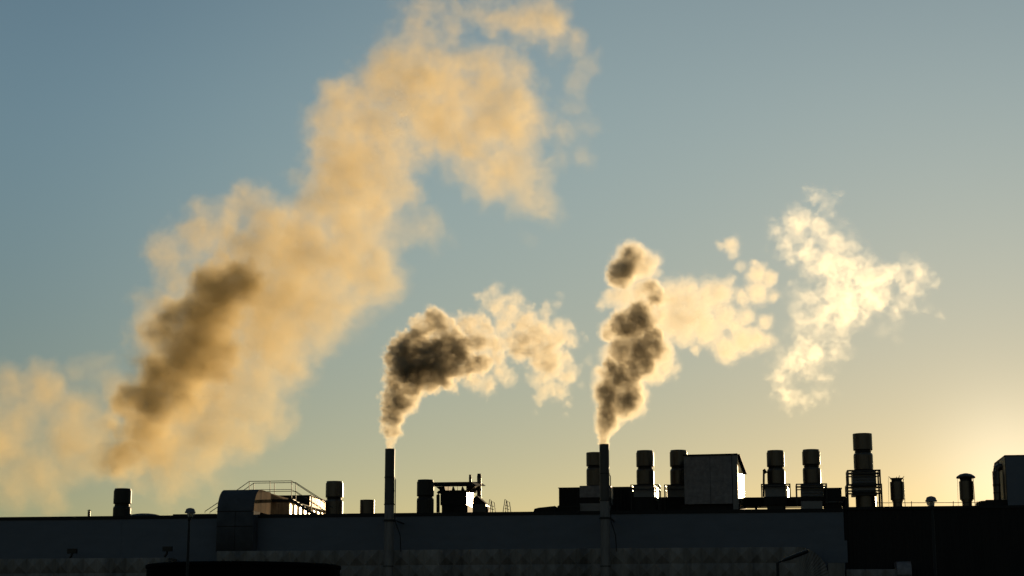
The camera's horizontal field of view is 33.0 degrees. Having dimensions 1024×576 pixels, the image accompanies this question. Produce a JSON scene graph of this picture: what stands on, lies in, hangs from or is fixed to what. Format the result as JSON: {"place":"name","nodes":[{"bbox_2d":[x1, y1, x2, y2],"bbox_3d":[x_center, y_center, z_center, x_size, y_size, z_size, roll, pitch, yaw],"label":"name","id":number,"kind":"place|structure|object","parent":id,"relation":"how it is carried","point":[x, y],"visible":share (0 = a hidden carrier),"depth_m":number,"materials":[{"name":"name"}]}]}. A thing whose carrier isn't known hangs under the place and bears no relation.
{"place":"outdoors","nodes":[
{"label":"outdoors","id":0,"kind":"place"},
{"bbox_2d":[173,514,216,514],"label":"parapet block","id":1,"kind":"structure","parent":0,"point":[195,514],"depth_m":134.40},
{"bbox_2d":[0,508,847,569],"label":"factory building","id":2,"kind":"structure","parent":0,"point":[819,533],"depth_m":131.08,"materials":[{"name":"metal"}]},
{"bbox_2d":[113,488,131,515],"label":"roof vent","id":3,"kind":"object","parent":2,"relation":"on","point":[122,498],"visible":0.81,"depth_m":138.71,"materials":[{"name":"metal"}]},
{"bbox_2d":[131,513,156,515],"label":"roof dome","id":4,"kind":"structure","parent":2,"relation":"on","point":[143,514],"depth_m":140.07,"materials":[{"name":"metal"}]},
{"bbox_2d":[206,480,331,513],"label":"crossover stair","id":5,"kind":"object","parent":2,"relation":"on","point":[302,506],"visible":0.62,"depth_m":137.27,"materials":[{"name":"metal"}]},
{"bbox_2d":[279,495,325,509],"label":"plant room","id":6,"kind":"object","parent":2,"relation":"on","point":[302,500],"visible":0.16,"depth_m":158.37,"materials":[{"name":"white metal"}]},
{"bbox_2d":[289,502,324,513],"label":"penthouse","id":7,"kind":"object","parent":2,"relation":"on","point":[294,508],"visible":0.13,"depth_m":145.11,"materials":[{"name":"white metal"}]},
{"bbox_2d":[325,481,342,513],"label":"roof vent","id":8,"kind":"object","parent":2,"relation":"on","point":[334,494],"visible":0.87,"depth_m":137.33,"materials":[{"name":"metal"}]},
{"bbox_2d":[360,500,374,512],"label":"short vent","id":9,"kind":"object","parent":2,"relation":"on","point":[367,506],"visible":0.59,"depth_m":136.87,"materials":[{"name":"metal"}]},
{"bbox_2d":[417,479,433,512],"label":"roof vent","id":10,"kind":"object","parent":2,"relation":"on","point":[425,495],"visible":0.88,"depth_m":136.31,"materials":[{"name":"metal"}]},
{"bbox_2d":[434,482,485,512],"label":"filter unit","id":11,"kind":"object","parent":2,"relation":"on","point":[448,499],"visible":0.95,"depth_m":139.53,"materials":[{"name":"metal"}]},
{"bbox_2d":[477,474,480,496],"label":"flue pipe","id":12,"kind":"object","parent":2,"relation":"on","point":[479,488],"visible":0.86,"depth_m":141.80,"materials":[{"name":"metal"}]},
{"bbox_2d":[473,495,489,511],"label":"gabled hopper","id":13,"kind":"object","parent":2,"relation":"on","point":[480,504],"visible":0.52,"depth_m":139.66,"materials":[{"name":"black metal"}]},
{"bbox_2d":[487,499,495,511],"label":"access ladder","id":14,"kind":"object","parent":2,"relation":"on","point":[490,506],"visible":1,"depth_m":131.13,"materials":[{"name":"metal"}]},
{"bbox_2d":[503,499,510,511],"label":"access ladder","id":15,"kind":"object","parent":2,"relation":"on","point":[507,506],"visible":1,"depth_m":130.97,"materials":[{"name":"metal"}]},
{"bbox_2d":[534,506,556,511],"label":"sloped roof hatch","id":16,"kind":"object","parent":2,"relation":"on","point":[551,508],"visible":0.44,"depth_m":135.28,"materials":[{"name":"metal"}]},
{"bbox_2d":[580,452,612,510],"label":"roof vent","id":17,"kind":"object","parent":2,"relation":"on","point":[589,496],"visible":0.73,"depth_m":135.63,"materials":[{"name":"metal"}]},
{"bbox_2d":[559,487,665,510],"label":"long penthouse","id":18,"kind":"object","parent":2,"relation":"on","point":[621,497],"visible":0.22,"depth_m":141.68,"materials":[{"name":"black metal"}]},
{"bbox_2d":[630,450,660,510],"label":"roof vent","id":19,"kind":"object","parent":2,"relation":"on","point":[645,490],"visible":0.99,"depth_m":135.28,"materials":[{"name":"metal"}]},
{"bbox_2d":[664,450,686,509],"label":"roof vent","id":20,"kind":"object","parent":2,"relation":"on","point":[674,491],"visible":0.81,"depth_m":136.89,"materials":[{"name":"metal"}]},
{"bbox_2d":[761,450,790,508],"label":"roof vent","id":21,"kind":"object","parent":2,"relation":"on","point":[776,492],"visible":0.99,"depth_m":134.54,"materials":[{"name":"metal"}]},
{"bbox_2d":[745,496,844,508],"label":"duct run","id":22,"kind":"object","parent":2,"relation":"on","point":[754,502],"visible":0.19,"depth_m":137.42,"materials":[{"name":"metal"}]},
{"bbox_2d":[795,449,827,508],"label":"roof vent","id":23,"kind":"object","parent":2,"relation":"on","point":[811,487],"visible":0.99,"depth_m":133.91,"materials":[{"name":"metal"}]},
{"bbox_2d":[823,488,841,508],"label":"dark cabinet","id":24,"kind":"object","parent":2,"relation":"on","point":[834,495],"visible":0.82,"depth_m":133.31,"materials":[{"name":"black metal"}]},
{"bbox_2d":[0,0,1023,516],"label":"sky","id":25,"kind":"structure","parent":0,"point":[505,242],"materials":[{"name":"blue"}]},
{"bbox_2d":[681,453,746,509],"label":"box house","id":26,"kind":"structure","parent":0,"point":[713,481],"depth_m":132.78,"materials":[{"name":"grey paint"}]},
{"bbox_3d":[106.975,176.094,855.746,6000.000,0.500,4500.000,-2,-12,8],"label":"ground","id":27,"kind":"structure","parent":0,"visible":0},
{"bbox_2d":[0,558,176,575],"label":"air duct","id":28,"kind":"object","parent":27,"relation":"on","point":[78,567],"visible":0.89,"depth_m":132.23,"materials":[{"name":"metal"}]},
{"bbox_2d":[67,549,77,557],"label":"floodlight","id":29,"kind":"object","parent":28,"relation":"on","point":[71,551],"visible":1,"depth_m":133.11,"materials":[{"name":"metal"}]},
{"bbox_2d":[162,546,172,557],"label":"floodlight","id":30,"kind":"object","parent":28,"relation":"on","point":[167,548],"visible":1,"depth_m":132.08,"materials":[{"name":"metal"}]},
{"bbox_2d":[185,508,195,575],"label":"street lamp","id":31,"kind":"object","parent":27,"relation":"on","point":[190,512],"visible":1,"depth_m":97.74,"materials":[{"name":"metal"}]},
{"bbox_2d":[145,561,340,575],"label":"storage tank","id":32,"kind":"object","parent":27,"relation":"on","point":[236,568],"visible":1,"depth_m":99.05,"materials":[{"name":"black metal"}]},
{"bbox_2d":[383,448,403,575],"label":"chimney","id":33,"kind":"object","parent":27,"relation":"on","point":[389,520],"visible":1,"depth_m":128.36,"materials":[{"name":"black metal"}]},
{"bbox_2d":[217,547,844,575],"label":"building","id":34,"kind":"structure","parent":27,"relation":"on","point":[736,561],"depth_m":127.01,"materials":[{"name":"concrete"}]},
{"bbox_2d":[216,490,288,551],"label":"roof duct","id":35,"kind":"object","parent":34,"relation":"on","point":[238,511],"visible":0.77,"depth_m":132.34,"materials":[{"name":"grey metal"}]},
{"bbox_2d":[599,444,616,575],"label":"chimney","id":36,"kind":"object","parent":27,"relation":"on","point":[605,518],"visible":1,"depth_m":126.11,"materials":[{"name":"black metal"}]},
{"bbox_2d":[776,549,808,575],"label":"street lamp","id":37,"kind":"object","parent":27,"relation":"on","point":[798,554],"visible":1,"depth_m":58.52,"materials":[{"name":"metal"}]},
{"bbox_2d":[845,569,896,575],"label":"air duct","id":38,"kind":"object","parent":27,"relation":"on","point":[870,572],"visible":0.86,"depth_m":123.75,"materials":[{"name":"metal"}]},
{"bbox_2d":[894,562,911,575],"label":"outlet box","id":39,"kind":"object","parent":27,"relation":"on","point":[904,568],"visible":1,"depth_m":123.11,"materials":[{"name":"metal"}]},
{"bbox_2d":[925,496,936,575],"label":"street lamp","id":40,"kind":"object","parent":27,"relation":"on","point":[930,501],"visible":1,"depth_m":91.98,"materials":[{"name":"metal"}]},
{"bbox_2d":[843,505,1023,575],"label":"annexe building","id":41,"kind":"structure","parent":27,"relation":"on","point":[986,540],"depth_m":126.15,"materials":[{"name":"metal"}]},
{"bbox_2d":[845,433,882,506],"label":"roof vent","id":42,"kind":"object","parent":41,"relation":"on","point":[864,485],"visible":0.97,"depth_m":133.37,"materials":[{"name":"metal"}]},
{"bbox_2d":[888,475,905,505],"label":"wind vent","id":43,"kind":"object","parent":41,"relation":"on","point":[897,492],"visible":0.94,"depth_m":133.28,"materials":[{"name":"metal"}]},
{"bbox_2d":[897,501,977,505],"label":"guard rail","id":44,"kind":"object","parent":41,"relation":"on","point":[911,502],"visible":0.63,"depth_m":129.12,"materials":[{"name":"metal"}]},
{"bbox_2d":[956,473,975,505],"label":"wind vent","id":45,"kind":"object","parent":41,"relation":"on","point":[966,488],"visible":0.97,"depth_m":132.55,"materials":[{"name":"metal"}]},
{"bbox_2d":[976,500,1006,505],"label":"roof block","id":46,"kind":"structure","parent":41,"relation":"on","point":[992,502],"depth_m":129.11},
{"bbox_2d":[992,460,1001,499],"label":"elbow duct","id":47,"kind":"object","parent":41,"relation":"on","point":[996,483],"visible":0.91,"depth_m":130.62,"materials":[{"name":"metal"}]},
{"bbox_2d":[993,455,1023,504],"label":"plant tower","id":48,"kind":"structure","parent":41,"relation":"on","point":[1012,480],"depth_m":128.82,"materials":[{"name":"metal"}]}
]}

